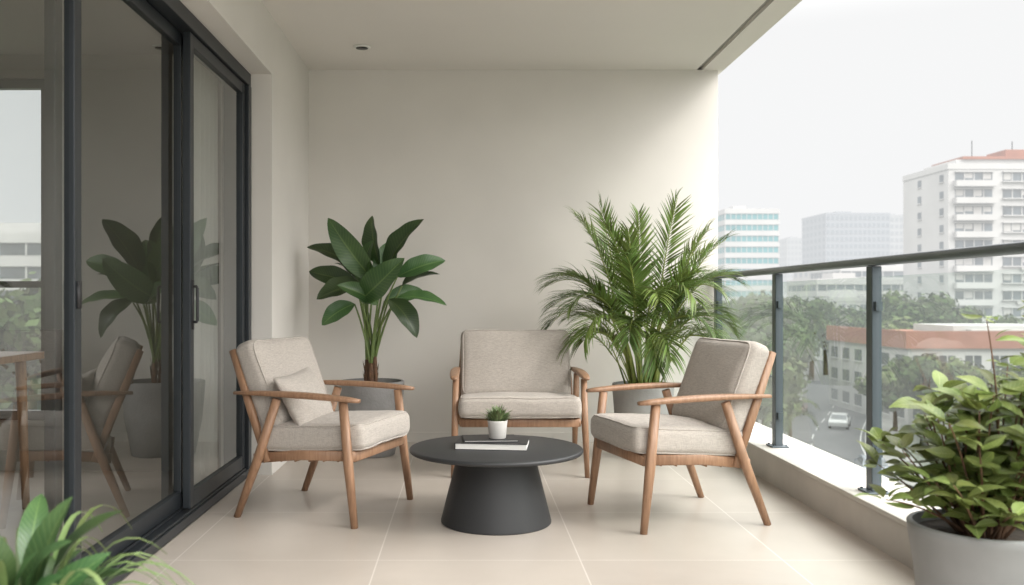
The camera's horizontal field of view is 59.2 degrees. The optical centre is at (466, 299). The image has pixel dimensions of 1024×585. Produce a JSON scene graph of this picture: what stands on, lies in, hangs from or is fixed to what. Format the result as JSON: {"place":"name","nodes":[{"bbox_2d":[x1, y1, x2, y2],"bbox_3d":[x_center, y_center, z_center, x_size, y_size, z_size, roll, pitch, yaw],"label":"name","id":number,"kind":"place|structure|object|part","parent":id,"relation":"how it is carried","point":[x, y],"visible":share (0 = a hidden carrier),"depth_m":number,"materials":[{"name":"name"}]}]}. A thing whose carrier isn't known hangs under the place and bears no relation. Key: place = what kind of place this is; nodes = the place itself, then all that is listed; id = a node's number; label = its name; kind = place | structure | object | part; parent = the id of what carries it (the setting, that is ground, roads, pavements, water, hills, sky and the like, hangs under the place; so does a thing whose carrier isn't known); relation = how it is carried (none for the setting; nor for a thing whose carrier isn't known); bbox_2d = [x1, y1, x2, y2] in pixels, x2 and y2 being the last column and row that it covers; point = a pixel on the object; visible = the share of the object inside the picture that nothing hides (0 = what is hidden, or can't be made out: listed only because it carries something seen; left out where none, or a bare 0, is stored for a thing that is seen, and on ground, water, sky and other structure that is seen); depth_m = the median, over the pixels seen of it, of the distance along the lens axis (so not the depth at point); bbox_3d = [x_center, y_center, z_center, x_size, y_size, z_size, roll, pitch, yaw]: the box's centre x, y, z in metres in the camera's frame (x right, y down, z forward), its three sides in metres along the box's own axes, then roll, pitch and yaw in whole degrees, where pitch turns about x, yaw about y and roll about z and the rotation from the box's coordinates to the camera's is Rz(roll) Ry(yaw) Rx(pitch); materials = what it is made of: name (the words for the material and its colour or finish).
{"place":"outdoors","nodes":[
{"label":"outdoors","id":0,"kind":"place"},
{"bbox_2d":[0,223,40,302],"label":"walls","id":1,"kind":"structure","parent":0,"point":[20,227],"depth_m":118.30,"materials":[{"name":"white concrete"}]},
{"bbox_2d":[0,243,40,301],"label":"windows","id":2,"kind":"structure","parent":1,"relation":"attached to","point":[15,249],"depth_m":111.95,"materials":[{"name":"grey glass"}]},
{"bbox_2d":[0,233,40,289],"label":"trim","id":3,"kind":"structure","parent":1,"relation":"attached to","point":[25,238],"depth_m":111.70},
{"bbox_2d":[117,479,245,584],"bbox_3d":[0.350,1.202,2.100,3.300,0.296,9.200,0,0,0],"label":"door track","id":4,"kind":"structure","parent":0,"point":[181,531],"depth_m":4.08,"materials":[{"name":"black metal"}]},
{"bbox_2d":[0,0,220,554],"bbox_3d":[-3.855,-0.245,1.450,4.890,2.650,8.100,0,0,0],"label":"glass pane","id":5,"kind":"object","parent":4,"relation":"attached to","point":[127,258],"visible":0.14,"depth_m":5.40,"materials":[{"name":"grey"}]},
{"bbox_2d":[0,79,43,419],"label":"frame","id":6,"kind":"object","parent":5,"relation":"attached to","point":[21,84],"visible":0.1,"depth_m":5.41,"materials":[{"name":"grey metal"}]},
{"bbox_2d":[0,351,43,508],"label":"dining table","id":7,"kind":"object","parent":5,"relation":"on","point":[19,359],"visible":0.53,"depth_m":4.40,"materials":[{"name":"brown wood"}]},
{"bbox_2d":[194,58,217,484],"bbox_3d":[-1.447,-0.220,4.905,0.059,2.460,0.571,0,0,-1],"label":"curtain","id":8,"kind":"object","parent":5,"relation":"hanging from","point":[205,269],"visible":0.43,"depth_m":4.96,"materials":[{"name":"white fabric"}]},
{"bbox_2d":[44,0,250,584],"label":"sliding glass door","id":9,"kind":"structure","parent":4,"relation":"attached to","point":[183,29],"depth_m":4.10,"materials":[{"name":"grey metal"}]},
{"bbox_2d":[77,281,81,308],"bbox_3d":[-1.274,-0.015,2.958,0.008,0.090,0.025,0,0,0],"label":"latch","id":10,"kind":"object","parent":9,"relation":"attached to","point":[79,294],"visible":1,"depth_m":2.95,"materials":[{"name":"black metal"}]},
{"bbox_2d":[192,280,198,328],"bbox_3d":[-1.262,0.025,4.190,0.033,0.230,0.024,0,0,0],"label":"handle","id":11,"kind":"object","parent":9,"relation":"attached to","point":[197,304],"visible":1,"depth_m":4.18,"materials":[{"name":"black metal"}]},
{"bbox_2d":[180,0,308,474],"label":"balcony wall","id":12,"kind":"structure","parent":0,"point":[250,37],"depth_m":5.27,"materials":[{"name":"beige paint"}]},
{"bbox_2d":[0,0,1023,238],"label":"sky","id":13,"kind":"structure","parent":0,"point":[829,110],"materials":[{"name":"white"}]},
{"bbox_2d":[309,70,717,431],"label":"balcony wall","id":14,"kind":"structure","parent":0,"point":[490,177],"depth_m":6.50,"materials":[{"name":"beige paint"}]},
{"bbox_2d":[407,432,593,441],"bbox_3d":[0.286,0.995,6.494,2.828,0.069,0.011,0,0,0],"label":"skirting board","id":15,"kind":"object","parent":14,"relation":"attached to","point":[423,436],"depth_m":6.49,"materials":[{"name":"paint"}]},
{"bbox_2d":[118,442,914,584],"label":"balcony floor","id":16,"kind":"structure","parent":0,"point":[284,529],"depth_m":3.87,"materials":[{"name":"tile"}]},
{"bbox_2d":[0,494,194,584],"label":"potted foliage plant","id":17,"kind":"object","parent":16,"relation":"on","point":[32,561],"visible":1,"depth_m":1.69,"materials":[{"name":"green plant"}]},
{"bbox_2d":[229,336,414,528],"bbox_3d":[-0.709,0.615,4.448,0.722,0.842,0.672,0,0,20],"label":"armchair","id":18,"kind":"object","parent":16,"relation":"on","point":[290,402],"visible":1,"depth_m":4.25,"materials":[{"name":"beige fabric"}]},
{"bbox_2d":[307,216,445,457],"bbox_3d":[-0.600,0.230,5.922,0.941,1.600,0.578,0,0,0],"label":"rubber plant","id":19,"kind":"object","parent":16,"relation":"on","point":[364,281],"visible":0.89,"depth_m":5.89,"materials":[{"name":"green plant"}]},
{"bbox_2d":[409,434,582,535],"bbox_3d":[0.138,0.858,4.170,0.804,0.345,0.804,0,0,0],"label":"coffee table","id":20,"kind":"object","parent":16,"relation":"on","point":[496,492],"visible":0.91,"depth_m":3.98,"materials":[{"name":"grey metal"}]},
{"bbox_2d":[455,435,529,450],"bbox_3d":[0.124,0.669,4.190,0.331,0.030,0.230,0,0,7],"label":"book","id":21,"kind":"object","parent":20,"relation":"on","point":[523,443],"visible":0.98,"depth_m":4.08,"materials":[{"name":"paper"}]},
{"bbox_2d":[462,434,518,441],"bbox_3d":[0.110,0.649,4.200,0.251,0.009,0.170,0,0,-4],"label":"book","id":22,"kind":"object","parent":21,"relation":"on","point":[486,438],"visible":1,"depth_m":4.14,"materials":[{"name":"paper"}]},
{"bbox_2d":[483,404,512,438],"bbox_3d":[0.140,0.566,4.191,0.156,0.156,0.142,0,0,0],"label":"potted succulent","id":23,"kind":"object","parent":22,"relation":"on","point":[497,420],"visible":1,"depth_m":4.15,"materials":[{"name":"white ceramic"}]},
{"bbox_2d":[450,329,589,477],"bbox_3d":[0.312,0.614,5.524,0.822,0.843,0.722,0,0,0],"label":"armchair","id":24,"kind":"object","parent":16,"relation":"on","point":[524,377],"visible":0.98,"depth_m":5.61,"materials":[{"name":"beige fabric"}]},
{"bbox_2d":[534,188,750,414],"bbox_3d":[1.158,0.142,5.729,1.443,1.777,1.057,0,0,0],"label":"areca palm","id":25,"kind":"object","parent":16,"relation":"on","point":[679,286],"visible":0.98,"depth_m":5.72,"materials":[{"name":"plant"}]},
{"bbox_2d":[586,337,775,534],"bbox_3d":[1.023,0.615,4.316,0.723,0.842,0.642,0,0,-15],"label":"armchair","id":26,"kind":"object","parent":16,"relation":"on","point":[713,406],"visible":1,"depth_m":4.12,"materials":[{"name":"beige fabric"}]},
{"bbox_2d":[853,300,1023,584],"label":"potted shrub","id":27,"kind":"object","parent":16,"relation":"on","point":[972,473],"visible":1,"depth_m":2.35,"materials":[{"name":"green plant"}]},
{"bbox_2d":[261,0,801,74],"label":"balcony ceiling","id":28,"kind":"structure","parent":0,"point":[720,36],"depth_m":5.59,"materials":[{"name":"beige paint"}]},
{"bbox_2d":[353,44,370,49],"bbox_3d":[-0.685,-1.653,5.900,0.112,0.012,0.112,0,0,0],"label":"recessed downlight","id":29,"kind":"object","parent":28,"relation":"in","point":[362,47],"visible":1,"depth_m":5.88,"materials":[{"name":"white metal"}]},
{"bbox_2d":[779,237,801,297],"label":"office tower","id":30,"kind":"structure","parent":0,"point":[790,250],"depth_m":600.00,"materials":[{"name":"grey concrete"}]},
{"bbox_2d":[780,240,800,297],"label":"windows","id":31,"kind":"structure","parent":30,"relation":"in","point":[788,240],"depth_m":600.00,"materials":[{"name":"grey glass"}]},
{"bbox_2d":[783,360,891,477],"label":"road","id":32,"kind":"structure","parent":0,"point":[842,443],"depth_m":92.05,"materials":[{"name":"grey asphalt"}]},
{"bbox_2d":[797,400,807,414],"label":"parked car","id":33,"kind":"object","parent":32,"relation":"on","point":[805,405],"visible":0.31,"depth_m":102.11,"materials":[{"name":"paint"}]},
{"bbox_2d":[800,361,865,454],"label":"road markings","id":34,"kind":"object","parent":32,"relation":"on","point":[828,414],"visible":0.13,"depth_m":89.89,"materials":[{"name":"grey paint"}]},
{"bbox_2d":[828,412,850,429],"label":"parked car","id":35,"kind":"object","parent":32,"relation":"on","point":[837,419],"visible":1,"depth_m":89.89,"materials":[{"name":"grey paint"}]},
{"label":"windows","id":36,"kind":"part","parent":35,"relation":"part of","materials":[{"name":"grey glass"}]},
{"bbox_2d":[854,454,890,477],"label":"parked car","id":37,"kind":"object","parent":32,"relation":"on","point":[860,460],"visible":0.25,"depth_m":65.46,"materials":[{"name":"grey paint"}]},
{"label":"windows","id":38,"kind":"part","parent":37,"relation":"part of","materials":[{"name":"grey glass"}]},
{"bbox_2d":[758,394,929,495],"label":"pavement","id":39,"kind":"structure","parent":0,"point":[887,425],"depth_m":77.17,"materials":[{"name":"grey concrete"}]},
{"bbox_2d":[746,422,952,569],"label":"parapet curb","id":40,"kind":"structure","parent":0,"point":[824,483],"depth_m":4.28,"materials":[{"name":"concrete"}]},
{"bbox_2d":[711,241,1023,494],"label":"glass railing","id":41,"kind":"object","parent":40,"relation":"on","point":[874,302],"visible":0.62,"depth_m":3.96,"materials":[{"name":"grey metal"}]},
{"bbox_2d":[900,425,948,465],"bbox_3d":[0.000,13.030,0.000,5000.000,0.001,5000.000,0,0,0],"label":"ground","id":42,"kind":"structure","parent":0,"point":[916,439],"depth_m":80.14,"materials":[{"name":"grey concrete"}]},
{"bbox_2d":[0,367,32,409],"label":"tree","id":43,"kind":"object","parent":42,"relation":"on","point":[12,383],"visible":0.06,"depth_m":63.69,"materials":[{"name":"green plant"}]},
{"bbox_2d":[0,271,40,409],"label":"tree","id":44,"kind":"object","parent":42,"relation":"on","point":[20,326],"visible":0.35,"depth_m":61.05,"materials":[{"name":"green plant"}]},
{"bbox_2d":[727,298,756,309],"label":"tree","id":45,"kind":"object","parent":42,"relation":"on","point":[732,306],"depth_m":134.85,"materials":[{"name":"green plant"}]},
{"bbox_2d":[722,290,771,309],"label":"tree","id":46,"kind":"object","parent":42,"relation":"on","point":[763,296],"visible":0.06,"depth_m":134.30,"materials":[{"name":"green plant"}]},
{"bbox_2d":[718,206,778,297],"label":"walls","id":47,"kind":"structure","parent":42,"relation":"on","point":[737,207],"depth_m":262.00,"materials":[{"name":"grey concrete"}]},
{"bbox_2d":[718,214,777,296],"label":"windows","id":48,"kind":"structure","parent":47,"relation":"attached to","point":[751,249],"depth_m":261.95,"materials":[{"name":"teal glass"}]},
{"bbox_2d":[718,209,779,301],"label":"trim","id":49,"kind":"structure","parent":47,"relation":"attached to","point":[746,255],"depth_m":261.70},
{"bbox_2d":[722,325,797,361],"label":"tree","id":50,"kind":"object","parent":42,"relation":"on","point":[757,334],"visible":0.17,"depth_m":90.75,"materials":[{"name":"green plant"}]},
{"bbox_2d":[722,296,813,358],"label":"tree","id":51,"kind":"object","parent":42,"relation":"on","point":[761,309],"visible":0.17,"depth_m":99.80,"materials":[{"name":"green plant"}]},
{"bbox_2d":[745,311,805,331],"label":"tree","id":52,"kind":"object","parent":42,"relation":"on","point":[797,322],"visible":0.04,"depth_m":103.18,"materials":[{"name":"green plant"}]},
{"bbox_2d":[742,314,812,361],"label":"tree","id":53,"kind":"object","parent":42,"relation":"on","point":[765,326],"visible":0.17,"depth_m":98.37,"materials":[{"name":"green plant"}]},
{"bbox_2d":[756,295,801,301],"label":"tree","id":54,"kind":"object","parent":42,"relation":"on","point":[795,298],"visible":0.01,"depth_m":147.47,"materials":[{"name":"green plant"}]},
{"bbox_2d":[755,356,808,422],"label":"tree","id":55,"kind":"object","parent":42,"relation":"on","point":[799,362],"visible":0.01,"depth_m":83.77,"materials":[{"name":"green plant"}]},
{"bbox_2d":[756,359,813,424],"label":"tree","id":56,"kind":"object","parent":42,"relation":"on","point":[794,382],"visible":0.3,"depth_m":74.27,"materials":[{"name":"green plant"}]},
{"bbox_2d":[759,395,820,436],"bbox_3d":[20.948,9.639,58.079,3.881,7.202,3.857,0,0,0],"label":"palm tree","id":57,"kind":"object","parent":42,"relation":"on","point":[791,408],"visible":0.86,"depth_m":57.61,"materials":[{"name":"green plant"}]},
{"bbox_2d":[760,299,824,348],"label":"tree","id":58,"kind":"object","parent":42,"relation":"on","point":[812,315],"visible":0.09,"depth_m":119.72,"materials":[{"name":"green plant"}]},
{"bbox_2d":[793,271,808,279],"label":"walls","id":59,"kind":"structure","parent":42,"relation":"on","point":[802,277],"depth_m":321.81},
{"bbox_2d":[794,272,807,276],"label":"windows","id":60,"kind":"structure","parent":59,"relation":"attached to","point":[800,274],"depth_m":322.69,"materials":[{"name":"grey glass"}]},
{"bbox_2d":[788,306,814,339],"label":"tree","id":61,"kind":"object","parent":42,"relation":"on","point":[806,326],"visible":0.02,"depth_m":114.31,"materials":[{"name":"green plant"}]},
{"bbox_2d":[784,297,830,347],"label":"tree","id":62,"kind":"object","parent":42,"relation":"on","point":[822,324],"visible":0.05,"depth_m":132.94,"materials":[{"name":"green plant"}]},
{"bbox_2d":[802,345,818,363],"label":"tree","id":63,"kind":"object","parent":42,"relation":"on","point":[813,355],"visible":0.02,"depth_m":115.70,"materials":[{"name":"green plant"}]},
{"bbox_2d":[803,297,836,379],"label":"tree","id":64,"kind":"object","parent":42,"relation":"on","point":[825,306],"visible":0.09,"depth_m":145.60,"materials":[{"name":"green plant"}]},
{"bbox_2d":[805,297,865,374],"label":"tree","id":65,"kind":"object","parent":42,"relation":"on","point":[850,317],"visible":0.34,"depth_m":152.80,"materials":[{"name":"green plant"}]},
{"bbox_2d":[787,273,902,298],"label":"walls","id":66,"kind":"structure","parent":42,"relation":"on","point":[838,276],"depth_m":222.00,"materials":[{"name":"white concrete"}]},
{"bbox_2d":[787,280,902,296],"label":"trim","id":67,"kind":"structure","parent":66,"relation":"attached to","point":[801,283],"depth_m":214.70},
{"bbox_2d":[789,285,902,298],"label":"windows","id":68,"kind":"structure","parent":66,"relation":"attached to","point":[848,287],"depth_m":214.95,"materials":[{"name":"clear glass"}]},
{"bbox_2d":[802,212,889,265],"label":"office tower","id":69,"kind":"structure","parent":42,"relation":"on","point":[833,236],"depth_m":420.00,"materials":[{"name":"grey concrete"}]},
{"bbox_2d":[803,216,888,265],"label":"windows","id":70,"kind":"structure","parent":69,"relation":"in","point":[828,217],"depth_m":419.99,"materials":[{"name":"grey glass"}]},
{"bbox_2d":[800,290,901,360],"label":"walls","id":71,"kind":"structure","parent":42,"relation":"on","point":[846,297],"depth_m":190.00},
{"bbox_2d":[815,304,865,356],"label":"windows","id":72,"kind":"structure","parent":71,"relation":"attached to","point":[861,305],"depth_m":189.97,"materials":[{"name":"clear glass"}]},
{"bbox_2d":[810,264,902,278],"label":"walls","id":73,"kind":"structure","parent":42,"relation":"on","point":[898,265],"depth_m":240.00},
{"bbox_2d":[809,267,902,278],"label":"trim","id":74,"kind":"structure","parent":73,"relation":"attached to","point":[893,269],"depth_m":239.70,"materials":[{"name":"white concrete"}]},
{"bbox_2d":[811,271,902,278],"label":"windows","id":75,"kind":"structure","parent":73,"relation":"attached to","point":[863,274],"depth_m":239.95,"materials":[{"name":"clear glass"}]},
{"bbox_2d":[853,362,913,430],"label":"tree","id":76,"kind":"object","parent":42,"relation":"on","point":[890,383],"visible":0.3,"depth_m":86.82,"materials":[{"name":"green plant"}]},
{"bbox_2d":[882,324,909,329],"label":"tree","id":77,"kind":"object","parent":42,"relation":"on","point":[889,326],"depth_m":111.06,"materials":[{"name":"green plant"}]},
{"bbox_2d":[890,213,902,264],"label":"office tower","id":78,"kind":"structure","parent":42,"relation":"on","point":[896,234],"depth_m":450.00,"materials":[{"name":"grey concrete"}]},
{"bbox_2d":[891,218,902,254],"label":"windows","id":79,"kind":"structure","parent":78,"relation":"in","point":[892,219],"depth_m":449.93,"materials":[{"name":"grey glass"}]},
{"bbox_2d":[882,319,912,328],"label":"tree","id":80,"kind":"object","parent":42,"relation":"on","point":[889,322],"visible":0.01,"depth_m":119.67,"materials":[{"name":"green plant"}]},
{"bbox_2d":[882,289,923,313],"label":"tree","id":81,"kind":"object","parent":42,"relation":"on","point":[893,298],"visible":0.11,"depth_m":134.01,"materials":[{"name":"green plant"}]},
{"bbox_2d":[882,315,930,328],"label":"tree","id":82,"kind":"object","parent":42,"relation":"on","point":[904,324],"visible":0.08,"depth_m":119.62,"materials":[{"name":"green plant"}]},
{"bbox_2d":[882,353,968,444],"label":"tree","id":83,"kind":"object","parent":42,"relation":"on","point":[910,373],"visible":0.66,"depth_m":79.09,"materials":[{"name":"green plant"}]},
{"bbox_2d":[828,329,1023,426],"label":"walls","id":84,"kind":"structure","parent":42,"relation":"on","point":[850,365],"depth_m":101.78,"materials":[{"name":"grey concrete"}]},
{"bbox_2d":[830,356,1000,420],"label":"trim","id":85,"kind":"structure","parent":84,"relation":"attached to","point":[854,383],"depth_m":104.25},
{"bbox_2d":[826,325,1023,348],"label":"roof band","id":86,"kind":"object","parent":84,"relation":"on","point":[908,338],"visible":0.96,"depth_m":91.65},
{"bbox_2d":[913,324,1023,330],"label":"roof block","id":87,"kind":"structure","parent":86,"relation":"on","point":[941,327],"depth_m":100.83,"materials":[{"name":"white concrete"}]},
{"bbox_2d":[831,346,1019,418],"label":"windows","id":88,"kind":"structure","parent":84,"relation":"attached to","point":[885,357],"depth_m":103.27,"materials":[{"name":"grey glass"}]},
{"bbox_2d":[882,291,969,323],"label":"tree","id":89,"kind":"object","parent":42,"relation":"on","point":[918,310],"visible":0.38,"depth_m":125.19,"materials":[{"name":"green plant"}]},
{"bbox_2d":[929,304,953,320],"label":"tree","id":90,"kind":"object","parent":42,"relation":"on","point":[936,306],"visible":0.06,"depth_m":124.83,"materials":[{"name":"green plant"}]},
{"bbox_2d":[931,307,985,323],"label":"tree","id":91,"kind":"object","parent":42,"relation":"on","point":[950,316],"visible":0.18,"depth_m":123.65,"materials":[{"name":"green plant"}]},
{"bbox_2d":[942,356,988,388],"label":"tree","id":92,"kind":"object","parent":42,"relation":"on","point":[968,368],"visible":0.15,"depth_m":82.61,"materials":[{"name":"green plant"}]},
{"bbox_2d":[952,306,983,322],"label":"tree","id":93,"kind":"object","parent":42,"relation":"on","point":[967,309],"visible":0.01,"depth_m":127.22,"materials":[{"name":"green plant"}]},
{"bbox_2d":[957,311,983,323],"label":"tree","id":94,"kind":"object","parent":42,"relation":"on","point":[963,317],"visible":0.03,"depth_m":124.40,"materials":[{"name":"green plant"}]},
{"bbox_2d":[944,388,1009,424],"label":"tree","id":95,"kind":"object","parent":42,"relation":"on","point":[977,389],"visible":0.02,"depth_m":69.06,"materials":[{"name":"green plant"}]},
{"bbox_2d":[982,313,1023,323],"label":"tree","id":96,"kind":"object","parent":42,"relation":"on","point":[1011,319],"visible":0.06,"depth_m":122.23,"materials":[{"name":"green plant"}]},
{"bbox_2d":[986,368,1023,399],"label":"tree","id":97,"kind":"object","parent":42,"relation":"on","point":[1021,374],"visible":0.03,"depth_m":74.00,"materials":[{"name":"green plant"}]},
{"bbox_2d":[989,361,1023,377],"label":"tree","id":98,"kind":"object","parent":42,"relation":"on","point":[1004,368],"visible":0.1,"depth_m":81.83,"materials":[{"name":"green plant"}]},
{"bbox_2d":[995,395,1017,424],"bbox_3d":[35.766,9.849,60.357,4.825,6.959,6.762,0,0,29],"label":"tree","id":99,"kind":"object","parent":42,"relation":"on","point":[1006,398],"visible":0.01,"depth_m":60.03,"materials":[{"name":"green plant"}]},
{"bbox_2d":[903,159,1023,323],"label":"walls","id":100,"kind":"structure","parent":0,"point":[928,224],"depth_m":162.30,"materials":[{"name":"white paint"}]},
{"bbox_2d":[916,171,1023,322],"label":"balconies","id":101,"kind":"structure","parent":100,"relation":"attached to","point":[974,233],"depth_m":158.90,"materials":[{"name":"grey concrete"}]},
{"bbox_2d":[956,173,1023,314],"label":"blinds and ac units","id":102,"kind":"object","parent":101,"relation":"attached to","point":[978,227],"visible":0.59,"depth_m":159.91},
{"bbox_2d":[918,172,1023,316],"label":"windows","id":103,"kind":"structure","parent":100,"relation":"attached to","point":[1007,261],"depth_m":159.94,"materials":[{"name":"grey glass"}]},
{"bbox_2d":[932,150,1023,165],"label":"roof structure","id":104,"kind":"object","parent":100,"relation":"on","point":[1010,154],"visible":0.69,"depth_m":163.00,"materials":[{"name":"ceramic"}]}
]}

